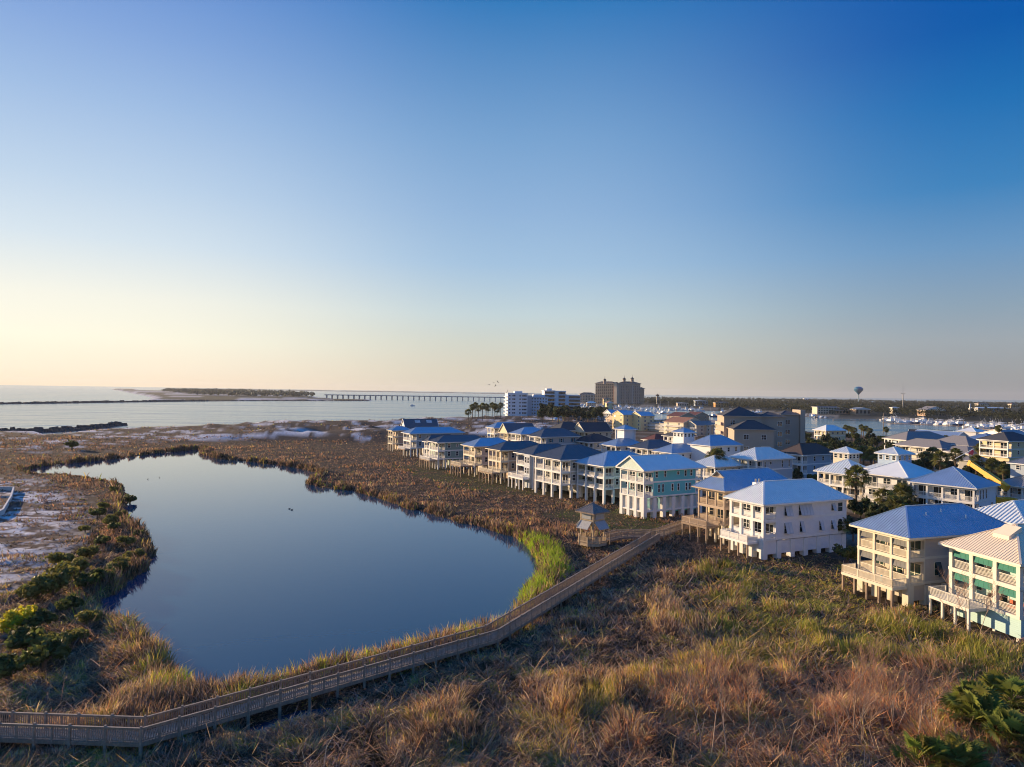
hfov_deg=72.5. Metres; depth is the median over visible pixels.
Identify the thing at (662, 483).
stilt house
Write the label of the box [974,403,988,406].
building
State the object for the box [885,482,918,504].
palm tree
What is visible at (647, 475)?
door
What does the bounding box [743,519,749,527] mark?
window
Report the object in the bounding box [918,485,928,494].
door
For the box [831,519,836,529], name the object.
window
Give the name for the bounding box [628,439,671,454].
house
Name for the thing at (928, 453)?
palm tree
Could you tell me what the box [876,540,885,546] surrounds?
door
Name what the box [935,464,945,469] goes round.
oak tree
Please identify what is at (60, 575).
shrub
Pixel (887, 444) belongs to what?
oak tree
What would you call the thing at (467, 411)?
palm tree
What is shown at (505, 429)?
house
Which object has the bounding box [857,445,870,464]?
palm tree
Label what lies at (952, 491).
window
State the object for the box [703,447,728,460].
palm tree
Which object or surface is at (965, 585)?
bare tree
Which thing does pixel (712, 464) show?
house
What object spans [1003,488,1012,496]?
door
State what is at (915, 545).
door
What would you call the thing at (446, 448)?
stilt house
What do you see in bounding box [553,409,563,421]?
oak tree
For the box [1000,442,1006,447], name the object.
door
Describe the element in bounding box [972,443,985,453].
palm tree
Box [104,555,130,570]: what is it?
shrub
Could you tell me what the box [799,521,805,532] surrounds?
window
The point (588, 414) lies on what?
oak tree
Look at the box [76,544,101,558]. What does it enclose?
shrub
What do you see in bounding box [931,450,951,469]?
palm tree
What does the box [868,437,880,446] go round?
oak tree
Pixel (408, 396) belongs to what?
bridge
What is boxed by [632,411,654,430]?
townhouse
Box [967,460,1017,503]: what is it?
mobile crane
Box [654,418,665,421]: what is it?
townhouse
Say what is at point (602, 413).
oak tree
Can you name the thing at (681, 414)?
townhouse
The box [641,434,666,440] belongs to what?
house
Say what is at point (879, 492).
palm tree
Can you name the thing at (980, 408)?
building
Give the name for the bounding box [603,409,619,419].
house
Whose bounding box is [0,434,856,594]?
marsh grass
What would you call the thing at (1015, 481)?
house
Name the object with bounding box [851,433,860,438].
oak tree
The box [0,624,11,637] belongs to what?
deck rail
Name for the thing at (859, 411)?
building
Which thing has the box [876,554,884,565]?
window
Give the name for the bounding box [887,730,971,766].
palmetto
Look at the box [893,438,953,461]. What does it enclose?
house
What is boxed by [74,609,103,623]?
shrub
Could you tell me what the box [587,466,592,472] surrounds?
door
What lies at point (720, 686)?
bare tree
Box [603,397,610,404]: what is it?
building
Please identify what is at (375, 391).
hills
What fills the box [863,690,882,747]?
bare tree
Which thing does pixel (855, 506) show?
oak tree
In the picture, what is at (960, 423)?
motor boat
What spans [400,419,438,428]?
stilt house
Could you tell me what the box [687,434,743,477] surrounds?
house
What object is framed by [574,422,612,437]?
house
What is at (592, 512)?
observation tower
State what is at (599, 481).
door
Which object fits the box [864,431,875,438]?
oak tree
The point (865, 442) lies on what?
oak tree
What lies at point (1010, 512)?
house
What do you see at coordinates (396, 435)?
stilt house
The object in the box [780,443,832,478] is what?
house
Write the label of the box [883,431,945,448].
house
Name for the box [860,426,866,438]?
palm tree
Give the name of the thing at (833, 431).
house
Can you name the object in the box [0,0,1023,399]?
sky
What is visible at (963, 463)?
house
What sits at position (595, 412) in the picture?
oak tree
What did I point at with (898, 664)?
bare tree
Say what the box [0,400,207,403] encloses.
rock jetty
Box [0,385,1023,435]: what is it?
sea water
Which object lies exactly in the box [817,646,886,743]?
bare tree
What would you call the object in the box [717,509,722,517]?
door
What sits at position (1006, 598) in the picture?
door
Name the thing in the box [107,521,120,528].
shrub
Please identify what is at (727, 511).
door
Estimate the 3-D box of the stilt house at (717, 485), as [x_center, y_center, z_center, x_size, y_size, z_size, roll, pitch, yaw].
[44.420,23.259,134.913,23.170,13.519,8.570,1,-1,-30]
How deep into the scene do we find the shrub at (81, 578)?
92.30 m
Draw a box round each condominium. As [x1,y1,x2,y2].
[504,388,580,416]
[715,407,804,451]
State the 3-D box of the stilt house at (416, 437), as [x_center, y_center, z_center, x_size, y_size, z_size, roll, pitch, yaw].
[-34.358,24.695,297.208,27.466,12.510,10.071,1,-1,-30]
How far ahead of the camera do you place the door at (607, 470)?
176.50 m
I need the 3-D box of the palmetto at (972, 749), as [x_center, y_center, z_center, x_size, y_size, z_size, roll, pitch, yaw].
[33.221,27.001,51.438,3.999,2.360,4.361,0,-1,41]
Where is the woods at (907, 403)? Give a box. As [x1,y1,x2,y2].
[644,396,1023,418]
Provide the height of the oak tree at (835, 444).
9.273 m
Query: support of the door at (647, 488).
in the stilt house at (662, 483)
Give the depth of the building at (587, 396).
1875.70 m
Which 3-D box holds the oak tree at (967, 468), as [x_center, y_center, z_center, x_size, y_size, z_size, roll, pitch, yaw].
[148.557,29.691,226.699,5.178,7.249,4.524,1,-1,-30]
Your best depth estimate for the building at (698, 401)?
1488.98 m
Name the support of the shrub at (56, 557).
on the ground at (282, 433)
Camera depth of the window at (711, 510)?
133.91 m
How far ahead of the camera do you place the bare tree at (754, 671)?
55.61 m
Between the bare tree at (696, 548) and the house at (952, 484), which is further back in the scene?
the house at (952, 484)
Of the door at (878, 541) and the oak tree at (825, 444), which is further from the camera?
the oak tree at (825, 444)
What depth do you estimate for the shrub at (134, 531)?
125.42 m
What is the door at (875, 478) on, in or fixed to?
in the house at (893, 466)
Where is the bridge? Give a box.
[324,394,504,400]
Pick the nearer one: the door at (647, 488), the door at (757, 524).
the door at (757, 524)
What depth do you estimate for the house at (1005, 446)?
261.42 m
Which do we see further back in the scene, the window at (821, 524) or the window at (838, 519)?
the window at (838, 519)
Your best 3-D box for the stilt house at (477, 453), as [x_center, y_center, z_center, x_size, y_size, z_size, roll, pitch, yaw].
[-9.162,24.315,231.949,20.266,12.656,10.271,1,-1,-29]
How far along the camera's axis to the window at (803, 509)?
119.16 m
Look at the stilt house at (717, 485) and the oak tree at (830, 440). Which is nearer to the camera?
the stilt house at (717, 485)
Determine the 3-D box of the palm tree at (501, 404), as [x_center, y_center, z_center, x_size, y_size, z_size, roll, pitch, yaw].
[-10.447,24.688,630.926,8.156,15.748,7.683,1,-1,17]
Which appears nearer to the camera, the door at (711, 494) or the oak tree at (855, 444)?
the door at (711, 494)
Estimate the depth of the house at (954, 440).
287.69 m
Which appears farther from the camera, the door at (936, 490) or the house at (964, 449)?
the house at (964, 449)
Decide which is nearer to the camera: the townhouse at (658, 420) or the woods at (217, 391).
the townhouse at (658, 420)
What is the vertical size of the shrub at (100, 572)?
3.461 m
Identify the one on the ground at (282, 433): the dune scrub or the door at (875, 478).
the dune scrub
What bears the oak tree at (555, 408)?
on the ground at (282, 433)
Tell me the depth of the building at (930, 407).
935.80 m
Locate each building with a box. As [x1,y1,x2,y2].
[579,392,594,401]
[587,401,595,406]
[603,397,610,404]
[605,401,613,408]
[676,402,687,405]
[694,400,707,405]
[713,401,728,406]
[812,406,842,413]
[835,408,849,413]
[850,407,870,414]
[889,407,899,413]
[917,406,944,415]
[971,407,1003,411]
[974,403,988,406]
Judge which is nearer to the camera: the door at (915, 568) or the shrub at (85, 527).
the door at (915, 568)
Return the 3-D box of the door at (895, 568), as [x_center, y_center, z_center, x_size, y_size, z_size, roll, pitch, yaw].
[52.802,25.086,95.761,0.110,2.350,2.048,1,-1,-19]
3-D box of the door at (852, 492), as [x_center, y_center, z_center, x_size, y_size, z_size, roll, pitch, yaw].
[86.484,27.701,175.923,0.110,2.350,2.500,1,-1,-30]
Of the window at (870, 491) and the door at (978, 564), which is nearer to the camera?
the door at (978, 564)
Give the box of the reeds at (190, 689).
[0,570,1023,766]
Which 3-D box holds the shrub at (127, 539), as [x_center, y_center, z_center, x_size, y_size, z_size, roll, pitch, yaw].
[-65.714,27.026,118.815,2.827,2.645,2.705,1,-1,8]
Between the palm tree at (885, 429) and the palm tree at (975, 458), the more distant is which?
the palm tree at (885, 429)
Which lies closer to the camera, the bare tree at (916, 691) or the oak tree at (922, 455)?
the bare tree at (916, 691)
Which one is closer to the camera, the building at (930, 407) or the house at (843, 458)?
the house at (843, 458)
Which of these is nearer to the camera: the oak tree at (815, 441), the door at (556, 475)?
the door at (556, 475)
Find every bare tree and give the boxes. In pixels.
[654,625,712,746]
[671,643,732,752]
[691,534,703,565]
[693,636,736,756]
[742,663,763,733]
[774,686,817,758]
[806,690,830,742]
[812,679,857,734]
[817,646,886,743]
[844,633,897,732]
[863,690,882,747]
[868,647,927,732]
[892,655,935,734]
[924,637,963,728]
[936,564,978,634]
[939,596,962,628]
[980,578,1005,633]
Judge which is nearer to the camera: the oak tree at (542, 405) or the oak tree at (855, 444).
the oak tree at (855, 444)
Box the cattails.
[511,528,569,606]
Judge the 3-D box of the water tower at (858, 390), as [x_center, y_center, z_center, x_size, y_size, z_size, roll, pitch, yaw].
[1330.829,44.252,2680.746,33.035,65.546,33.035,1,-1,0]
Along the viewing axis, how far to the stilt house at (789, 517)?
119.78 m
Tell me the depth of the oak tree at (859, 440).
386.78 m
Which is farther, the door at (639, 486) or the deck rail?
the door at (639, 486)
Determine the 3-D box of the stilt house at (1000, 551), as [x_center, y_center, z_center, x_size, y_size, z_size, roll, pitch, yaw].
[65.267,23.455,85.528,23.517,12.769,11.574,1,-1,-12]
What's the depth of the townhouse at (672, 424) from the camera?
478.69 m
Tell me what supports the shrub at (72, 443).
on the ground at (282, 433)
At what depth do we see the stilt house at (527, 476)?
199.27 m
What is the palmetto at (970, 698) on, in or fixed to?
on the ground at (282, 433)
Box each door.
[545,460,550,466]
[554,473,558,481]
[563,462,567,470]
[563,474,567,482]
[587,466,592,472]
[596,478,601,485]
[605,468,611,475]
[605,479,611,487]
[637,484,642,493]
[645,473,651,480]
[645,485,651,491]
[709,491,714,501]
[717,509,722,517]
[726,510,729,521]
[744,504,750,510]
[755,521,760,533]
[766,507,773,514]
[766,523,773,532]
[797,456,803,463]
[825,474,833,482]
[837,487,845,493]
[850,489,859,497]
[867,476,876,485]
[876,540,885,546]
[893,559,902,574]
[910,562,921,580]
[911,541,921,555]
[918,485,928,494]
[918,498,928,504]
[933,486,940,496]
[964,490,976,500]
[976,563,984,569]
[986,449,992,454]
[991,583,1008,603]
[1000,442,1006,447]
[1000,450,1006,456]
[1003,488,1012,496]
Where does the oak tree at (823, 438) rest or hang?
on the ground at (282, 433)
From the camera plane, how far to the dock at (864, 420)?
816.18 m
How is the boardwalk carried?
on the ground at (282, 433)
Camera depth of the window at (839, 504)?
123.12 m
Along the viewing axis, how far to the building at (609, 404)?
1161.95 m
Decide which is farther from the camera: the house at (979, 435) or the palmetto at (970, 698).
the house at (979, 435)
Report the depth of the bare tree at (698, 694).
52.58 m
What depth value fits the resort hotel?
1657.94 m
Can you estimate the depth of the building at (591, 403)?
1424.47 m
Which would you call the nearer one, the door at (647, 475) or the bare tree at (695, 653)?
the bare tree at (695, 653)
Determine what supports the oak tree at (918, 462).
on the ground at (282, 433)
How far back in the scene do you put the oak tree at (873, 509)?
147.41 m
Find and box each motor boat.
[885,416,894,422]
[911,415,923,423]
[951,415,973,425]
[988,420,994,428]
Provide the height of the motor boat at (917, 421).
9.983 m
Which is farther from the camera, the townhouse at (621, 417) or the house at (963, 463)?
the townhouse at (621, 417)
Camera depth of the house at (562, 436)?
277.37 m
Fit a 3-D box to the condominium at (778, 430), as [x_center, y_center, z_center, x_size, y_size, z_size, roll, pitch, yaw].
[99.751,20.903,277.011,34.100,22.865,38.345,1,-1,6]
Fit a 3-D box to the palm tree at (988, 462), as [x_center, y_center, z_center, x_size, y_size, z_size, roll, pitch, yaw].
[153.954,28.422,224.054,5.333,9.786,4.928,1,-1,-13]
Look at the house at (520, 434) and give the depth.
309.30 m
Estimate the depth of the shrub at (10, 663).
63.53 m
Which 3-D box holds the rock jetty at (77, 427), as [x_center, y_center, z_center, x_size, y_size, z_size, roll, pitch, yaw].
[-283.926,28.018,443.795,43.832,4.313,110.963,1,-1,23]
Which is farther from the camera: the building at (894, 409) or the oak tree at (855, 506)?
the building at (894, 409)
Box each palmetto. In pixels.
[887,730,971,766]
[937,677,1013,742]
[937,731,992,766]
[968,668,1023,713]
[976,705,1023,760]
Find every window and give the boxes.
[630,482,634,489]
[709,507,713,514]
[718,493,722,500]
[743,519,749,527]
[784,505,793,516]
[784,522,793,533]
[798,503,813,515]
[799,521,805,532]
[819,520,824,530]
[831,503,836,510]
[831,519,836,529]
[837,502,842,511]
[837,518,842,530]
[868,488,875,495]
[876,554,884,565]
[883,478,890,484]
[934,561,943,576]
[950,488,956,494]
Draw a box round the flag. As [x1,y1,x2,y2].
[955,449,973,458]
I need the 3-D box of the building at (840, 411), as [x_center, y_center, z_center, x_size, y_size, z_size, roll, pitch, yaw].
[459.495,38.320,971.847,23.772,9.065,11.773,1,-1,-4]
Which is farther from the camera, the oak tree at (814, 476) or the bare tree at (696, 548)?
the oak tree at (814, 476)
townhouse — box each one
[604,415,611,427]
[612,410,632,428]
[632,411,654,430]
[646,422,663,431]
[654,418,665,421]
[662,416,700,433]
[666,412,696,418]
[687,421,708,435]
[689,411,709,420]
[705,420,716,435]
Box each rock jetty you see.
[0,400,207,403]
[0,421,127,432]
[208,400,368,400]
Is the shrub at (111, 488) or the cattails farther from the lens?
the shrub at (111, 488)
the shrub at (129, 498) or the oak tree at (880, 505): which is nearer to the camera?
the oak tree at (880, 505)
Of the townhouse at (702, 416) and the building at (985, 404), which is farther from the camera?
the building at (985, 404)
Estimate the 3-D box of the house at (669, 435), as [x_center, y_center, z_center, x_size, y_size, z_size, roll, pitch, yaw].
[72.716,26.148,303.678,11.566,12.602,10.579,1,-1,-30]
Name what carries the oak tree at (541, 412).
on the ground at (282, 433)
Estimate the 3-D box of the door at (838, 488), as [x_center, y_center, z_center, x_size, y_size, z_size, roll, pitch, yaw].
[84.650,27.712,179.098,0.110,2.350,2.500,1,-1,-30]
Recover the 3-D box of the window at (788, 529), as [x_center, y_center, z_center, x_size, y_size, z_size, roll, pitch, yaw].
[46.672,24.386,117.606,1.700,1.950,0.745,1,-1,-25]
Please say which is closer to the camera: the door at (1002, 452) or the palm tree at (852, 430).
the door at (1002, 452)
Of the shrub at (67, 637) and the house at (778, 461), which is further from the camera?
the house at (778, 461)
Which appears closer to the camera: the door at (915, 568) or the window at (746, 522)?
the door at (915, 568)
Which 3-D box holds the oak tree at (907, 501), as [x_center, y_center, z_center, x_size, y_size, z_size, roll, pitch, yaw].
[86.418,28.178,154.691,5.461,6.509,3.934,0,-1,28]
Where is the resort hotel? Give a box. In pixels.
[595,377,644,403]
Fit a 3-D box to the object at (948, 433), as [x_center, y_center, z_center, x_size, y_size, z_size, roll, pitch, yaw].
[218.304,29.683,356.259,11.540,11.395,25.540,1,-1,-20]
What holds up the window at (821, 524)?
in the stilt house at (789, 517)
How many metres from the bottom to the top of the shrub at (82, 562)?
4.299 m
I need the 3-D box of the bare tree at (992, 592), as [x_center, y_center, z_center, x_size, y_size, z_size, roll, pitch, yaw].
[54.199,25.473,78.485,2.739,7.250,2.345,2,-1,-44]
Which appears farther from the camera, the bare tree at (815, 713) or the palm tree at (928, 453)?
the palm tree at (928, 453)
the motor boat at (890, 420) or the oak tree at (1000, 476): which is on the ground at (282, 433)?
the oak tree at (1000, 476)
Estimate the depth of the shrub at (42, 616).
77.09 m
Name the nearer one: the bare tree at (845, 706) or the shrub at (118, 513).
the bare tree at (845, 706)
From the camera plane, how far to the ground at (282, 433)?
181.96 m
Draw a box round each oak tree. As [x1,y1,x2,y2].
[537,408,547,422]
[539,403,546,408]
[546,403,553,417]
[547,407,554,420]
[553,406,564,421]
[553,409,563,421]
[562,409,570,420]
[573,408,581,420]
[580,411,585,421]
[585,411,591,420]
[591,408,601,421]
[601,408,607,420]
[792,467,802,478]
[807,474,821,479]
[810,439,822,443]
[819,442,830,446]
[820,433,831,442]
[828,437,838,442]
[831,439,848,448]
[846,515,861,541]
[847,441,859,447]
[847,495,870,518]
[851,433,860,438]
[854,438,862,444]
[861,438,870,445]
[863,502,886,516]
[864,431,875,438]
[864,501,888,516]
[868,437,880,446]
[877,436,886,443]
[883,441,897,447]
[888,497,912,507]
[912,458,926,467]
[918,452,926,459]
[922,458,933,469]
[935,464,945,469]
[946,461,957,467]
[962,465,974,472]
[995,461,1009,467]
[995,474,1007,487]
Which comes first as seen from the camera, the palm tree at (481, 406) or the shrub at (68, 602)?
the shrub at (68, 602)
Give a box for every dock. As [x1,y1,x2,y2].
[833,418,882,420]
[894,422,958,426]
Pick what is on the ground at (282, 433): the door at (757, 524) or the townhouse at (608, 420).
the townhouse at (608, 420)
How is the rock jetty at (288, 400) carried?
in the sea water at (147, 414)
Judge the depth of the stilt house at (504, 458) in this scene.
212.01 m
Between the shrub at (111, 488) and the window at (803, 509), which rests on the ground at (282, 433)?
the shrub at (111, 488)
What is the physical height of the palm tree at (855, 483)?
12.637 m
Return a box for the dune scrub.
[0,415,593,524]
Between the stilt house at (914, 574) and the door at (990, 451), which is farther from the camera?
the door at (990, 451)
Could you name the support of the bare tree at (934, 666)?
on the ground at (282, 433)
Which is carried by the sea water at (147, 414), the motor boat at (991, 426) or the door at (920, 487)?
the motor boat at (991, 426)
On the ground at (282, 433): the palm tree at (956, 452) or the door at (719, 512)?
the palm tree at (956, 452)
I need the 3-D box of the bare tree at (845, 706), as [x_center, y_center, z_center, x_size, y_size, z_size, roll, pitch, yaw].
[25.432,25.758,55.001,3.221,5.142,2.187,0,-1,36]
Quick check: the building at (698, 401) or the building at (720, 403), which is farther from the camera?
the building at (698, 401)
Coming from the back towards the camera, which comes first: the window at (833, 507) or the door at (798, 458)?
the door at (798, 458)
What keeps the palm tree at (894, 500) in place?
on the ground at (282, 433)
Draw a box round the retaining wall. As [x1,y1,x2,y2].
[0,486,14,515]
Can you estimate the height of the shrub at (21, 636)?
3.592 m
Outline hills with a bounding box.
[175,388,566,394]
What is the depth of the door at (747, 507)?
122.64 m
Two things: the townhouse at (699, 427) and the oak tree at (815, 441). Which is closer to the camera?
the oak tree at (815, 441)
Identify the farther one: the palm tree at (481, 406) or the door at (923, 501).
the palm tree at (481, 406)
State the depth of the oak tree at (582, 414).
630.01 m
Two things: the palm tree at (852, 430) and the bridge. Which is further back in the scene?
the bridge
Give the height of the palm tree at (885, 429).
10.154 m
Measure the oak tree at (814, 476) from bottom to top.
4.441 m
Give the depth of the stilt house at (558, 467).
186.30 m
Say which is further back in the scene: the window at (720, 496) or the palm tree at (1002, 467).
the palm tree at (1002, 467)
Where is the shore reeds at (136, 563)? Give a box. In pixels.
[16,443,561,692]
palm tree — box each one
[465,409,471,420]
[469,404,476,418]
[479,403,486,420]
[492,403,498,419]
[498,402,503,418]
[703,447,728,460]
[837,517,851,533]
[839,465,873,513]
[850,427,857,433]
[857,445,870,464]
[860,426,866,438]
[863,446,877,464]
[872,486,888,503]
[883,426,888,434]
[884,495,908,509]
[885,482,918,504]
[923,446,939,470]
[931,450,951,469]
[949,448,966,466]
[969,454,984,474]
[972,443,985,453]
[983,457,999,473]
[994,425,1002,432]
[995,463,1009,479]
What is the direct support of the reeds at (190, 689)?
on the ground at (282, 433)
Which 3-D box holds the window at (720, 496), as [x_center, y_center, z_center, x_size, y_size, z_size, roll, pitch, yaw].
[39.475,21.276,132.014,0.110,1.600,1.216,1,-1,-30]
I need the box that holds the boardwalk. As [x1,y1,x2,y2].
[0,516,697,755]
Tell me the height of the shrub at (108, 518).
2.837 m
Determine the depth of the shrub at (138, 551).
107.84 m
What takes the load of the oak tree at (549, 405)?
on the ground at (282, 433)
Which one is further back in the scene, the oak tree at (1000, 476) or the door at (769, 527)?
the oak tree at (1000, 476)
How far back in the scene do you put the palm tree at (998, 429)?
437.01 m
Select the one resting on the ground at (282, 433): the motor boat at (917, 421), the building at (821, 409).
the building at (821, 409)
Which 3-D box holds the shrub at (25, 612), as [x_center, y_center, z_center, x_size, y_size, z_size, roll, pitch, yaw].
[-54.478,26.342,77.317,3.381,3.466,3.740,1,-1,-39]
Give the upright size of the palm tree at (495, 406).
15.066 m
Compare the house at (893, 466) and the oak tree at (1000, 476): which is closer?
the house at (893, 466)
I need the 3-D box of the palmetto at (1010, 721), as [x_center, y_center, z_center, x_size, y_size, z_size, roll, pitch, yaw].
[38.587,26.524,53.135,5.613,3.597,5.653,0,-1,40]
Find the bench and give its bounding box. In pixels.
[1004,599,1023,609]
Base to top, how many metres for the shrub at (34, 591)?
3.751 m
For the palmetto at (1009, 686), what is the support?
on the ground at (282, 433)
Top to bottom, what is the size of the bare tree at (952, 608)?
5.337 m
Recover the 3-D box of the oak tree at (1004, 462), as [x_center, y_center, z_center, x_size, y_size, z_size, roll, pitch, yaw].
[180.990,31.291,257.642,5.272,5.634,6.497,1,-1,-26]
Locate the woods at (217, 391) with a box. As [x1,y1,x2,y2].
[161,388,314,396]
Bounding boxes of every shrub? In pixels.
[0,615,22,633]
[0,652,30,679]
[2,604,37,628]
[4,624,46,650]
[14,578,59,602]
[20,607,58,626]
[20,633,71,672]
[27,562,79,595]
[30,631,75,644]
[44,552,75,564]
[54,593,84,611]
[57,556,91,576]
[63,627,89,643]
[64,440,78,449]
[73,571,99,587]
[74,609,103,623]
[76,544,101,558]
[77,525,90,532]
[86,507,106,518]
[88,564,115,585]
[94,534,111,545]
[96,502,109,507]
[102,513,118,523]
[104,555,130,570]
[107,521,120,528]
[109,486,117,491]
[114,510,127,516]
[115,535,136,546]
[122,494,136,502]
[123,548,146,559]
[133,529,142,535]
[832,544,856,562]
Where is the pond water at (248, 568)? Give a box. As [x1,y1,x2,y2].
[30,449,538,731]
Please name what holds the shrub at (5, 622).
on the ground at (282, 433)
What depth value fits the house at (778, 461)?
205.22 m
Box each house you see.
[386,426,408,450]
[398,427,464,456]
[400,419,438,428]
[419,434,482,469]
[450,437,505,476]
[479,441,538,483]
[486,422,513,437]
[498,423,533,440]
[508,443,562,489]
[509,427,540,440]
[527,428,581,444]
[531,444,602,498]
[550,421,578,434]
[573,450,638,503]
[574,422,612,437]
[575,434,612,450]
[598,424,639,452]
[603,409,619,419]
[615,453,706,518]
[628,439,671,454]
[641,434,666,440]
[651,427,696,458]
[661,432,697,443]
[681,467,788,544]
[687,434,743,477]
[695,455,745,481]
[720,478,852,559]
[728,447,795,478]
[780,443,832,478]
[812,425,846,444]
[813,446,866,504]
[841,503,1006,607]
[862,446,933,503]
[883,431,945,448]
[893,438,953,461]
[907,466,1000,507]
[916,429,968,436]
[928,523,1023,642]
[934,445,981,467]
[937,435,981,448]
[956,427,984,435]
[959,454,987,468]
[969,433,991,439]
[974,500,1023,524]
[977,432,1023,472]
[979,429,1023,434]
[996,458,1023,499]
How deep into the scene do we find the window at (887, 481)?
165.40 m
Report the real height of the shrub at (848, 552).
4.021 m
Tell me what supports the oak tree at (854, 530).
on the ground at (282, 433)
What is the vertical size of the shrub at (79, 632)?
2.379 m
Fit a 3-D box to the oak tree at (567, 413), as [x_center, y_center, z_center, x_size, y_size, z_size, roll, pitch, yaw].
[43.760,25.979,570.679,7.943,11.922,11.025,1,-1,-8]
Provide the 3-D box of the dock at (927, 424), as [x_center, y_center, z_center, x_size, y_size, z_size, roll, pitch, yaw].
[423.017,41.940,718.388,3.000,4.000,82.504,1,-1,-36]
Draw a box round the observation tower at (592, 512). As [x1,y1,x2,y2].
[575,502,609,548]
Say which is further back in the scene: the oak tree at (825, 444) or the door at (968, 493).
the oak tree at (825, 444)
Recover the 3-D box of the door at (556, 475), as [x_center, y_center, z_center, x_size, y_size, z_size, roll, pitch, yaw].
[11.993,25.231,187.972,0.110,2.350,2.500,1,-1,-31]
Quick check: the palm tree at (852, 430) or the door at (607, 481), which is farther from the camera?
the palm tree at (852, 430)
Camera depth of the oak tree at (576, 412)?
596.04 m
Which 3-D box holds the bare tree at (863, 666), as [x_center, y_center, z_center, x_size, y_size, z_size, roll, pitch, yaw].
[28.593,24.197,55.617,3.668,8.296,5.805,0,-1,36]
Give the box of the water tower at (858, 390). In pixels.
[854,387,862,400]
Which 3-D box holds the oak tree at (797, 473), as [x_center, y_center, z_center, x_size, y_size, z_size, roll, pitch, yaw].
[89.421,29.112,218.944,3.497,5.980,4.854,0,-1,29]
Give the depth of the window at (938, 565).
92.31 m
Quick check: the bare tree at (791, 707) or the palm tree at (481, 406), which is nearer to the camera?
the bare tree at (791, 707)
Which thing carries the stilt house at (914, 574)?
on the ground at (282, 433)
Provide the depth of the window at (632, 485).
160.86 m
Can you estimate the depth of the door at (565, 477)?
184.34 m
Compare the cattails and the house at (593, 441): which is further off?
the house at (593, 441)
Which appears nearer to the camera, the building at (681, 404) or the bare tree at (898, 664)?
the bare tree at (898, 664)
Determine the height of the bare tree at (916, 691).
7.098 m
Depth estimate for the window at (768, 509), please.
117.96 m
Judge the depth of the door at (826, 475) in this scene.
182.50 m
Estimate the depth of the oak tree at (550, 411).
592.15 m
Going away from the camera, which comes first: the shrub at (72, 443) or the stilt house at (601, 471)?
the stilt house at (601, 471)
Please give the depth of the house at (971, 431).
479.06 m
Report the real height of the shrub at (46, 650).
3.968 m
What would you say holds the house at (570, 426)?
on the ground at (282, 433)
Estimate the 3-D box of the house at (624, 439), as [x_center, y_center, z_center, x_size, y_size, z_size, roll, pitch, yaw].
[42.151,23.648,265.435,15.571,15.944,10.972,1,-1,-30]
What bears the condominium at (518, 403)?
on the ground at (282, 433)
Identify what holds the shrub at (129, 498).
on the ground at (282, 433)
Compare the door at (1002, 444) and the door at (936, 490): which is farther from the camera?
the door at (1002, 444)
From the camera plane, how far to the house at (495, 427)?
358.26 m
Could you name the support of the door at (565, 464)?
in the stilt house at (558, 467)
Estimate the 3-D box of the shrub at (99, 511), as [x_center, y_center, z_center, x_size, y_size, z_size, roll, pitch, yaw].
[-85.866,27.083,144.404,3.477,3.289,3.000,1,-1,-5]
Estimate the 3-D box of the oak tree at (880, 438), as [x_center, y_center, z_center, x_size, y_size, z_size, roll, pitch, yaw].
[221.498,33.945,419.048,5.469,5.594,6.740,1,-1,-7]
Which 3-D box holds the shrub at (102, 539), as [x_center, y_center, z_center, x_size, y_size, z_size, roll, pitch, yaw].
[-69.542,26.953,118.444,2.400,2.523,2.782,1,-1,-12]
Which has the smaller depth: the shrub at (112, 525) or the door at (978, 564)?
the door at (978, 564)
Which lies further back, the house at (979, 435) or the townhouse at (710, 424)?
the townhouse at (710, 424)
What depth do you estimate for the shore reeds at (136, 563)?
157.05 m
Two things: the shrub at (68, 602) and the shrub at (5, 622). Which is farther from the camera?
the shrub at (68, 602)
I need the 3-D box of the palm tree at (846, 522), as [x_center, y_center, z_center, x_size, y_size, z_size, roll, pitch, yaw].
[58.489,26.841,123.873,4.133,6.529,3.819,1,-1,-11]
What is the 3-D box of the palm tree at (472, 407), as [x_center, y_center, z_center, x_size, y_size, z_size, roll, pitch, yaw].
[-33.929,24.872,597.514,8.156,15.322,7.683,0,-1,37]
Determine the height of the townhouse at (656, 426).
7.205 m
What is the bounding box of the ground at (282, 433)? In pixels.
[0,389,1023,766]
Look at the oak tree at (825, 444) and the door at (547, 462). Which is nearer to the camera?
the door at (547, 462)
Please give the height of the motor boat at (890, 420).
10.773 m
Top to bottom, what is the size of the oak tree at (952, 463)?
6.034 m
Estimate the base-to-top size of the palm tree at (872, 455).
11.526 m
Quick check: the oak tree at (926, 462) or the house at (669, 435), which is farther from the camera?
the house at (669, 435)
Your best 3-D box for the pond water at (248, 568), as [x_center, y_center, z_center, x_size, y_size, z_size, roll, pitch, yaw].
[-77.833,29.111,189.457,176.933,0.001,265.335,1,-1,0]
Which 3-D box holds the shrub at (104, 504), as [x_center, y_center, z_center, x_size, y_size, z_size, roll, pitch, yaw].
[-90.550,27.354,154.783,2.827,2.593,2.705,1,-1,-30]
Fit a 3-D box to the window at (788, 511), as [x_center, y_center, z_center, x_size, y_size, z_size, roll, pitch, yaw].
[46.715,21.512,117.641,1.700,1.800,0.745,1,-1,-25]
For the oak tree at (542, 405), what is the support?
on the ground at (282, 433)
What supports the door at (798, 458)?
in the house at (810, 458)

